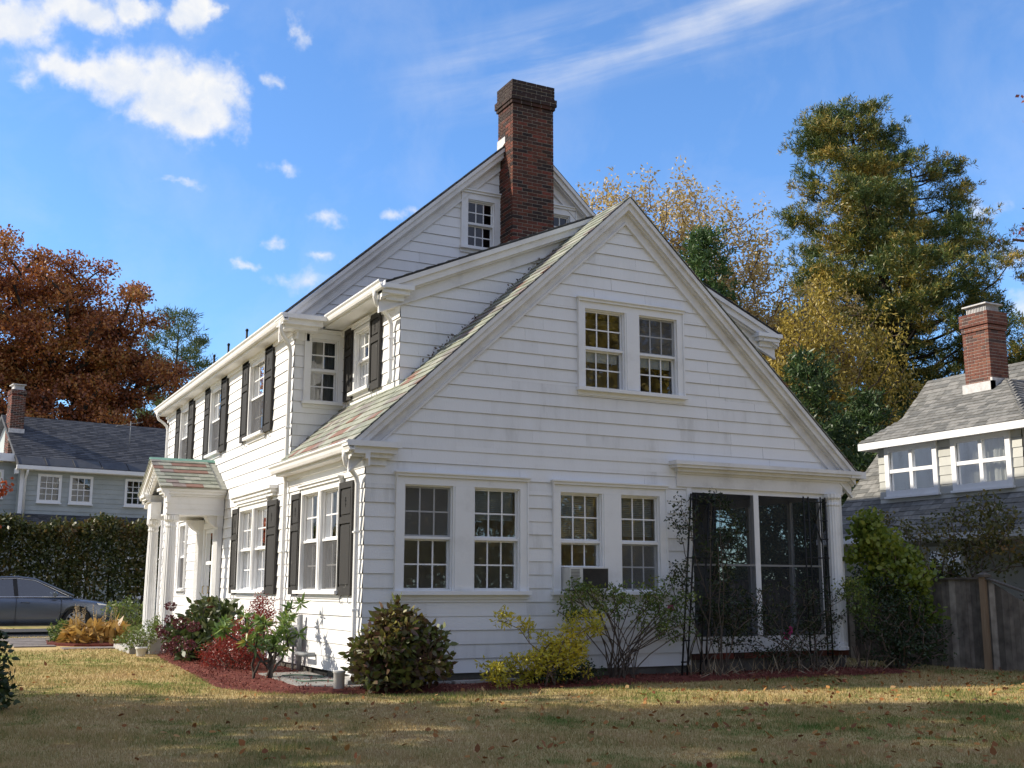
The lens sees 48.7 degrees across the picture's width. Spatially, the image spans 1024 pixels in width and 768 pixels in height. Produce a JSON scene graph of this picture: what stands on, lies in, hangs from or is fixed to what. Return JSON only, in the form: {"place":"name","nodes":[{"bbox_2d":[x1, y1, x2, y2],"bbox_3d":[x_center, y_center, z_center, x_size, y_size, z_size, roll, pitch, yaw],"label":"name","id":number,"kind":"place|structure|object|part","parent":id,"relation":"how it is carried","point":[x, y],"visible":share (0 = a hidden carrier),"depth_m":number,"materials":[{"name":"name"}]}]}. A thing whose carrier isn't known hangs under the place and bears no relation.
{"place":"outdoors","nodes":[
{"label":"outdoors","id":0,"kind":"place"},
{"bbox_2d":[0,628,54,636],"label":"driveway","id":1,"kind":"structure","parent":0,"point":[27,632],"depth_m":30.38,"materials":[{"name":"grey asphalt"}]},
{"bbox_2d":[0,576,112,625],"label":"parked car","id":2,"kind":"object","parent":1,"relation":"on","point":[27,601],"visible":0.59,"depth_m":29.58,"materials":[{"name":"grey paint"}]},
{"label":"windows","id":3,"kind":"part","parent":2,"relation":"part of","materials":[{"name":"grey glass"}]},
{"bbox_2d":[0,637,113,649],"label":"path","id":4,"kind":"structure","parent":0,"point":[29,642],"depth_m":24.85,"materials":[{"name":"grey concrete"}]},
{"bbox_2d":[0,383,168,618],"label":"grey house","id":5,"kind":"structure","parent":0,"point":[78,470],"depth_m":45.59,"materials":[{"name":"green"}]},
{"bbox_2d":[0,469,3,498],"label":"window","id":6,"kind":"structure","parent":5,"relation":"in","point":[2,471],"depth_m":43.86,"materials":[{"name":"white glass"}]},
{"bbox_2d":[34,474,61,503],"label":"window","id":7,"kind":"structure","parent":5,"relation":"in","point":[45,483],"depth_m":44.34,"materials":[{"name":"white glass"}]},
{"bbox_2d":[56,556,85,598],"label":"window","id":8,"kind":"structure","parent":5,"relation":"in","point":[65,556],"depth_m":44.53,"materials":[{"name":"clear glass"}]},
{"bbox_2d":[55,475,93,505],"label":"window","id":9,"kind":"structure","parent":5,"relation":"in","point":[77,484],"depth_m":45.06,"materials":[{"name":"white glass"}]},
{"bbox_2d":[116,422,142,444],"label":"roof antenna","id":10,"kind":"object","parent":5,"relation":"on","point":[130,429],"visible":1,"depth_m":47.73,"materials":[{"name":"grey metal"}]},
{"bbox_2d":[116,479,143,507],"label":"window","id":11,"kind":"structure","parent":5,"relation":"in","point":[131,498],"depth_m":46.19,"materials":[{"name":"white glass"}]},
{"bbox_2d":[123,558,143,598],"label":"window","id":12,"kind":"structure","parent":5,"relation":"in","point":[138,593],"depth_m":46.81,"materials":[{"name":"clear glass"}]},
{"bbox_2d":[0,617,1023,767],"bbox_3d":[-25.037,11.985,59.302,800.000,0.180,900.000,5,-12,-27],"label":"lawn","id":13,"kind":"structure","parent":0,"point":[48,649],"depth_m":11.64,"materials":[{"name":"green plant"}]},
{"bbox_2d":[0,477,14,527],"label":"red maple","id":14,"kind":"object","parent":13,"relation":"on","point":[3,490],"visible":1,"depth_m":36.21,"materials":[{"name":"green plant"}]},
{"bbox_2d":[0,630,21,710],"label":"foreground shrub","id":15,"kind":"object","parent":13,"relation":"on","point":[5,687],"visible":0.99,"depth_m":12.66,"materials":[{"name":"green plant"}]},
{"bbox_2d":[0,510,163,621],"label":"tall hedge","id":16,"kind":"object","parent":13,"relation":"on","point":[71,530],"visible":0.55,"depth_m":38.03,"materials":[{"name":"green plant"}]},
{"bbox_2d":[46,640,126,646],"bbox_3d":[-9.361,5.885,25.685,2.300,0.129,2.900,5,-12,-27],"label":"mulch bed","id":17,"kind":"object","parent":13,"relation":"on","point":[89,644],"visible":0.35,"depth_m":24.64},
{"bbox_2d":[46,618,70,641],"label":"green plant","id":18,"kind":"object","parent":17,"relation":"on","point":[56,631],"visible":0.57,"depth_m":25.34,"materials":[{"name":"green plant"}]},
{"bbox_2d":[55,604,130,643],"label":"golden hosta","id":19,"kind":"object","parent":17,"relation":"on","point":[94,630],"visible":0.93,"depth_m":25.03,"materials":[{"name":"yellow plant"}]},
{"bbox_2d":[101,595,159,633],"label":"bushy green shrub","id":20,"kind":"object","parent":17,"relation":"on","point":[128,616],"visible":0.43,"depth_m":26.21,"materials":[{"name":"green plant"}]},
{"bbox_2d":[0,224,198,428],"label":"oak tree","id":21,"kind":"object","parent":13,"relation":"on","point":[88,386],"visible":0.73,"depth_m":59.08,"materials":[{"name":"orange plant"}]},
{"bbox_2d":[113,615,163,653],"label":"light green perennial","id":22,"kind":"object","parent":13,"relation":"on","point":[142,639],"visible":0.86,"depth_m":22.15,"materials":[{"name":"green plant"}]},
{"bbox_2d":[135,647,147,656],"bbox_3d":[-7.088,5.120,21.640,0.230,0.180,0.230,5,-12,-27],"label":"plant pot","id":23,"kind":"object","parent":13,"relation":"on","point":[141,651],"visible":0.98,"depth_m":21.56,"materials":[{"name":"beige ceramic"}]},
{"bbox_2d":[132,304,217,418],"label":"pine tree","id":24,"kind":"object","parent":13,"relation":"on","point":[198,342],"visible":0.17,"depth_m":75.19,"materials":[{"name":"green plant"}]},
{"bbox_2d":[258,671,452,686],"bbox_3d":[-1.941,4.356,16.731,3.050,0.091,2.650,5,-12,-27],"label":"gravel strip","id":25,"kind":"object","parent":13,"relation":"on","point":[286,679],"visible":0.35,"depth_m":16.16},
{"bbox_2d":[282,674,332,681],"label":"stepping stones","id":26,"kind":"object","parent":25,"relation":"on","point":[319,676],"visible":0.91,"depth_m":16.41,"materials":[{"name":"grey stone"}]},
{"bbox_2d":[114,79,865,681],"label":"white house","id":27,"kind":"structure","parent":13,"relation":"on","point":[514,373],"depth_m":18.73,"materials":[{"name":"paint"}]},
{"bbox_2d":[174,521,192,593],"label":"window","id":28,"kind":"structure","parent":27,"relation":"in","point":[182,544],"depth_m":26.93,"materials":[{"name":"white glass"}]},
{"bbox_2d":[177,401,195,458],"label":"window","id":29,"kind":"structure","parent":27,"relation":"in","point":[184,417],"depth_m":28.03,"materials":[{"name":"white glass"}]},
{"bbox_2d":[200,523,213,618],"bbox_3d":[-6.508,4.161,24.233,0.090,2.365,1.000,5,-12,-27],"label":"front door","id":30,"kind":"structure","parent":27,"relation":"in","point":[207,551],"depth_m":24.50,"materials":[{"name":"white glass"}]},
{"bbox_2d":[204,378,221,459],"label":"window","id":31,"kind":"structure","parent":27,"relation":"in","point":[213,449],"depth_m":25.05,"materials":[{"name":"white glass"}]},
{"bbox_2d":[242,348,265,443],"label":"window","id":32,"kind":"structure","parent":27,"relation":"in","point":[256,374],"depth_m":21.97,"materials":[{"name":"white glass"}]},
{"bbox_2d":[231,496,277,596],"bbox_3d":[-4.775,3.069,21.171,0.345,1.777,2.230,5,-12,-27],"label":"window","id":33,"kind":"structure","parent":27,"relation":"in","point":[250,575],"depth_m":21.15,"materials":[{"name":"white glass"}]},
{"bbox_2d":[286,615,314,671],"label":"utility pipes","id":34,"kind":"object","parent":27,"relation":"attached to","point":[299,653],"visible":0.75,"depth_m":17.81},
{"bbox_2d":[292,475,344,598],"bbox_3d":[-2.966,2.414,17.624,0.250,1.807,2.120,5,-12,-27],"label":"window","id":35,"kind":"structure","parent":27,"relation":"in","point":[319,527],"depth_m":17.62,"materials":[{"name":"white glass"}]},
{"bbox_2d":[301,329,343,409],"bbox_3d":[-3.351,-0.242,20.056,0.795,1.402,0.345,5,-12,-27],"label":"window","id":36,"kind":"structure","parent":27,"relation":"in","point":[332,365],"depth_m":20.07,"materials":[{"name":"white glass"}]},
{"bbox_2d":[347,315,372,399],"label":"window","id":37,"kind":"structure","parent":27,"relation":"in","point":[361,349],"depth_m":19.38,"materials":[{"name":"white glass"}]},
{"bbox_2d":[391,470,531,599],"bbox_3d":[-0.739,2.243,16.653,2.201,1.817,0.285,5,-12,-27],"label":"window","id":38,"kind":"structure","parent":27,"relation":"in","point":[465,498],"depth_m":16.61,"materials":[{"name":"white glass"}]},
{"bbox_2d":[459,188,501,252],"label":"window","id":39,"kind":"structure","parent":27,"relation":"in","point":[485,198],"depth_m":21.97,"materials":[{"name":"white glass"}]},
{"bbox_2d":[553,203,576,226],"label":"window","id":40,"kind":"structure","parent":27,"relation":"in","point":[560,211],"depth_m":22.84,"materials":[{"name":"white glass"}]},
{"bbox_2d":[561,566,608,589],"bbox_3d":[1.060,2.985,17.427,0.720,0.350,0.520,5,-12,-27],"label":"air conditioner","id":41,"kind":"object","parent":27,"relation":"attached to","point":[597,576],"visible":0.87,"depth_m":17.21,"materials":[{"name":"beige plastic"}]},
{"bbox_2d":[550,479,672,598],"bbox_3d":[1.532,2.462,17.806,2.165,1.807,0.285,5,-12,-27],"label":"window","id":42,"kind":"structure","parent":27,"relation":"in","point":[610,496],"depth_m":17.79,"materials":[{"name":"white glass"}]},
{"bbox_2d":[575,295,688,403],"bbox_3d":[1.943,-0.532,18.541,2.108,1.592,0.250,5,-12,-27],"label":"window","id":43,"kind":"structure","parent":27,"relation":"in","point":[629,354],"depth_m":18.50,"materials":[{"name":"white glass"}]},
{"bbox_2d":[9,661,1023,767],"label":"fallen leaves","id":44,"kind":"object","parent":13,"relation":"on","point":[708,765],"visible":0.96,"depth_m":11.41,"materials":[{"name":"brown plant"}]},
{"bbox_2d":[152,651,910,693],"bbox_3d":[-1.245,4.574,18.107,7.535,0.148,14.663,29,-31,-70],"label":"mulch bed","id":45,"kind":"object","parent":13,"relation":"on","point":[715,677],"visible":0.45,"depth_m":16.72,"materials":[{"name":"red wood"}]},
{"bbox_2d":[155,592,243,661],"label":"burgundy hydrangea","id":46,"kind":"object","parent":45,"relation":"on","point":[190,634],"visible":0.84,"depth_m":20.18,"materials":[{"name":"green plant"}]},
{"bbox_2d":[196,592,280,670],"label":"barberry bush","id":47,"kind":"object","parent":45,"relation":"on","point":[235,657],"visible":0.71,"depth_m":18.08,"materials":[{"name":"red plant"}]},
{"bbox_2d":[212,592,310,678],"bbox_3d":[-3.677,3.736,16.797,1.470,1.308,0.902,8,-13,-37],"label":"rhododendron","id":48,"kind":"object","parent":45,"relation":"on","point":[271,645],"visible":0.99,"depth_m":16.68,"materials":[{"name":"green plant"}]},
{"bbox_2d":[333,670,345,688],"bbox_3d":[-2.305,3.963,15.095,0.170,0.280,0.166,5,-12,-27],"label":"drain cap","id":49,"kind":"object","parent":45,"relation":"on","point":[339,680],"visible":0.77,"depth_m":15.04,"materials":[{"name":"beige plastic"}]},
{"bbox_2d":[345,675,362,684],"bbox_3d":[-2.210,4.109,15.622,0.270,0.180,0.380,5,-12,-27],"label":"splash block","id":50,"kind":"object","parent":45,"relation":"on","point":[348,681],"depth_m":15.46,"materials":[{"name":"concrete"}]},
{"bbox_2d":[338,592,458,694],"bbox_3d":[-1.491,3.489,15.169,1.686,1.423,1.315,5,-12,-27],"label":"hydrangea bush","id":51,"kind":"object","parent":45,"relation":"on","point":[393,650],"visible":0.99,"depth_m":14.92,"materials":[{"name":"green plant"}]},
{"bbox_2d":[451,678,521,683],"bbox_3d":[-0.355,4.240,16.069,1.050,0.090,0.140,5,-12,-27],"label":"edging stone","id":52,"kind":"object","parent":45,"relation":"on","point":[470,681],"visible":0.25,"depth_m":15.90,"materials":[{"name":"stone"}]},
{"bbox_2d":[474,604,609,687],"bbox_3d":[0.489,3.753,16.096,2.184,1.235,0.774,5,-12,-27],"label":"azalea bush","id":53,"kind":"object","parent":45,"relation":"on","point":[556,654],"visible":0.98,"depth_m":16.01,"materials":[{"name":"yellow plant"}]},
{"bbox_2d":[526,656,606,686],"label":"dark groundcover shrub","id":54,"kind":"object","parent":45,"relation":"on","point":[575,677],"visible":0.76,"depth_m":16.12,"materials":[{"name":"green plant"}]},
{"bbox_2d":[552,574,701,678],"bbox_3d":[1.723,3.655,17.100,2.693,1.551,0.716,5,-12,-27],"label":"tall rose bush","id":55,"kind":"object","parent":45,"relation":"on","point":[619,601],"visible":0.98,"depth_m":17.11,"materials":[{"name":"green plant"}]},
{"bbox_2d":[681,493,715,674],"bbox_3d":[2.970,3.171,18.069,0.337,2.889,1.206,-5,-11,26],"label":"garden trellis","id":56,"kind":"object","parent":45,"relation":"on","point":[705,558],"visible":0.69,"depth_m":18.10,"materials":[{"name":"black metal"}]},
{"bbox_2d":[663,489,776,674],"bbox_3d":[3.337,3.125,18.155,2.043,2.980,0.661,5,-12,-27],"label":"climbing rose","id":57,"kind":"object","parent":45,"relation":"on","point":[722,621],"visible":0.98,"depth_m":18.03,"materials":[{"name":"plant"}]},
{"bbox_2d":[675,653,895,677],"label":"dry stalks","id":58,"kind":"object","parent":45,"relation":"on","point":[755,667],"visible":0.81,"depth_m":18.00,"materials":[{"name":"plant"}]},
{"bbox_2d":[725,576,859,672],"bbox_3d":[4.631,3.943,18.660,2.643,1.555,0.807,5,-12,-27],"label":"rose bush","id":59,"kind":"object","parent":45,"relation":"on","point":[802,633],"visible":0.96,"depth_m":18.57,"materials":[{"name":"green plant"}]},
{"bbox_2d":[802,496,833,667],"bbox_3d":[5.247,3.378,19.404,0.567,2.880,0.071,5,-12,-27],"label":"garden trellis","id":60,"kind":"object","parent":45,"relation":"on","point":[810,540],"visible":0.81,"depth_m":19.47,"materials":[{"name":"black metal"}]},
{"bbox_2d":[831,570,884,668],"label":"porch corner shrub","id":61,"kind":"object","parent":45,"relation":"on","point":[860,607],"visible":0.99,"depth_m":19.20,"materials":[{"name":"green plant"}]},
{"bbox_2d":[577,155,874,414],"bbox_3d":[7.130,0.179,39.467,11.863,16.108,5.759,5,-12,-27],"label":"thin yellow tree","id":62,"kind":"object","parent":13,"relation":"on","point":[761,271],"visible":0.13,"depth_m":39.81,"materials":[{"name":"plant"}]},
{"bbox_2d":[678,220,803,579],"bbox_3d":[5.871,1.062,33.712,5.627,12.366,4.384,2,-10,-10],"label":"spruce tree","id":63,"kind":"object","parent":13,"relation":"on","point":[697,244],"visible":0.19,"depth_m":33.86,"materials":[{"name":"green plant"}]},
{"bbox_2d":[721,339,873,579],"bbox_3d":[7.707,2.705,29.423,4.643,7.709,4.509,0,-10,0],"label":"hemlock tree","id":64,"kind":"object","parent":13,"relation":"on","point":[775,518],"visible":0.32,"depth_m":29.00,"materials":[{"name":"green plant"}]},
{"bbox_2d":[763,267,926,531],"bbox_3d":[10.614,1.920,36.203,6.477,11.588,3.452,2,-10,-9],"label":"golden tree","id":65,"kind":"object","parent":13,"relation":"on","point":[823,309],"visible":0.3,"depth_m":36.47,"materials":[{"name":"yellow plant"}]},
{"bbox_2d":[795,384,901,575],"bbox_3d":[9.852,3.467,31.571,4.692,6.986,5.228,-6,-12,32],"label":"hemlock tree","id":66,"kind":"object","parent":13,"relation":"on","point":[864,405],"visible":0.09,"depth_m":31.79,"materials":[{"name":"green plant"}]},
{"bbox_2d":[799,379,913,543],"bbox_3d":[13.119,3.822,38.102,8.052,8.531,7.276,5,-12,-27],"label":"spruce tree","id":67,"kind":"object","parent":13,"relation":"on","point":[903,411],"visible":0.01,"depth_m":38.42,"materials":[{"name":"green plant"}]},
{"bbox_2d":[712,572,1023,671],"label":"wooden fence","id":68,"kind":"object","parent":13,"relation":"on","point":[985,615],"visible":0.23,"depth_m":20.15,"materials":[{"name":"beige wood"}]},
{"bbox_2d":[846,552,924,578],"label":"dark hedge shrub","id":69,"kind":"object","parent":13,"relation":"on","point":[857,572],"visible":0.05,"depth_m":24.54,"materials":[{"name":"green plant"}]},
{"bbox_2d":[755,92,1023,410],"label":"white pine","id":70,"kind":"object","parent":13,"relation":"on","point":[875,190],"visible":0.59,"depth_m":42.28,"materials":[{"name":"green plant"}]},
{"bbox_2d":[842,506,950,668],"bbox_3d":[6.774,3.604,20.091,2.043,2.823,1.168,5,-12,-27],"label":"maple shrub","id":71,"kind":"object","parent":13,"relation":"on","point":[870,531],"visible":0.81,"depth_m":19.96,"materials":[{"name":"green plant"}]},
{"bbox_2d":[852,570,959,669],"bbox_3d":[6.699,4.071,19.535,2.140,1.748,1.158,5,-12,-27],"label":"dark evergreen shrub","id":72,"kind":"object","parent":13,"relation":"on","point":[901,640],"visible":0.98,"depth_m":19.38,"materials":[{"name":"green plant"}]},
{"bbox_2d":[816,302,1023,600],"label":"neighbour house","id":73,"kind":"structure","parent":13,"relation":"on","point":[942,445],"depth_m":24.73,"materials":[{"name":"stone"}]},
{"bbox_2d":[884,441,940,498],"bbox_3d":[8.982,1.936,25.313,0.299,1.180,1.570,5,-12,-27],"label":"window","id":74,"kind":"structure","parent":73,"relation":"in","point":[913,471],"depth_m":25.25,"materials":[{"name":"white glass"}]},
{"bbox_2d":[921,546,999,577],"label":"window","id":75,"kind":"structure","parent":73,"relation":"in","point":[932,549],"depth_m":24.05,"materials":[{"name":"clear glass"}]},
{"bbox_2d":[949,430,1015,492],"bbox_3d":[9.854,1.637,23.651,0.299,1.180,1.570,5,-12,-27],"label":"window","id":76,"kind":"structure","parent":73,"relation":"in","point":[985,461],"depth_m":23.59,"materials":[{"name":"white glass"}]},
{"bbox_2d":[877,489,1023,601],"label":"viburnum shrub","id":77,"kind":"object","parent":13,"relation":"on","point":[985,538],"visible":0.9,"depth_m":22.23,"materials":[{"name":"green plant"}]},
{"bbox_2d":[998,95,1023,241],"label":"bare red tree","id":78,"kind":"object","parent":13,"relation":"on","point":[1021,228],"visible":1,"depth_m":24.95,"materials":[{"name":"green plant"}]},
{"bbox_2d":[0,0,1023,579],"label":"sky","id":79,"kind":"structure","parent":0,"point":[230,157],"materials":[{"name":"blue"}]}
]}

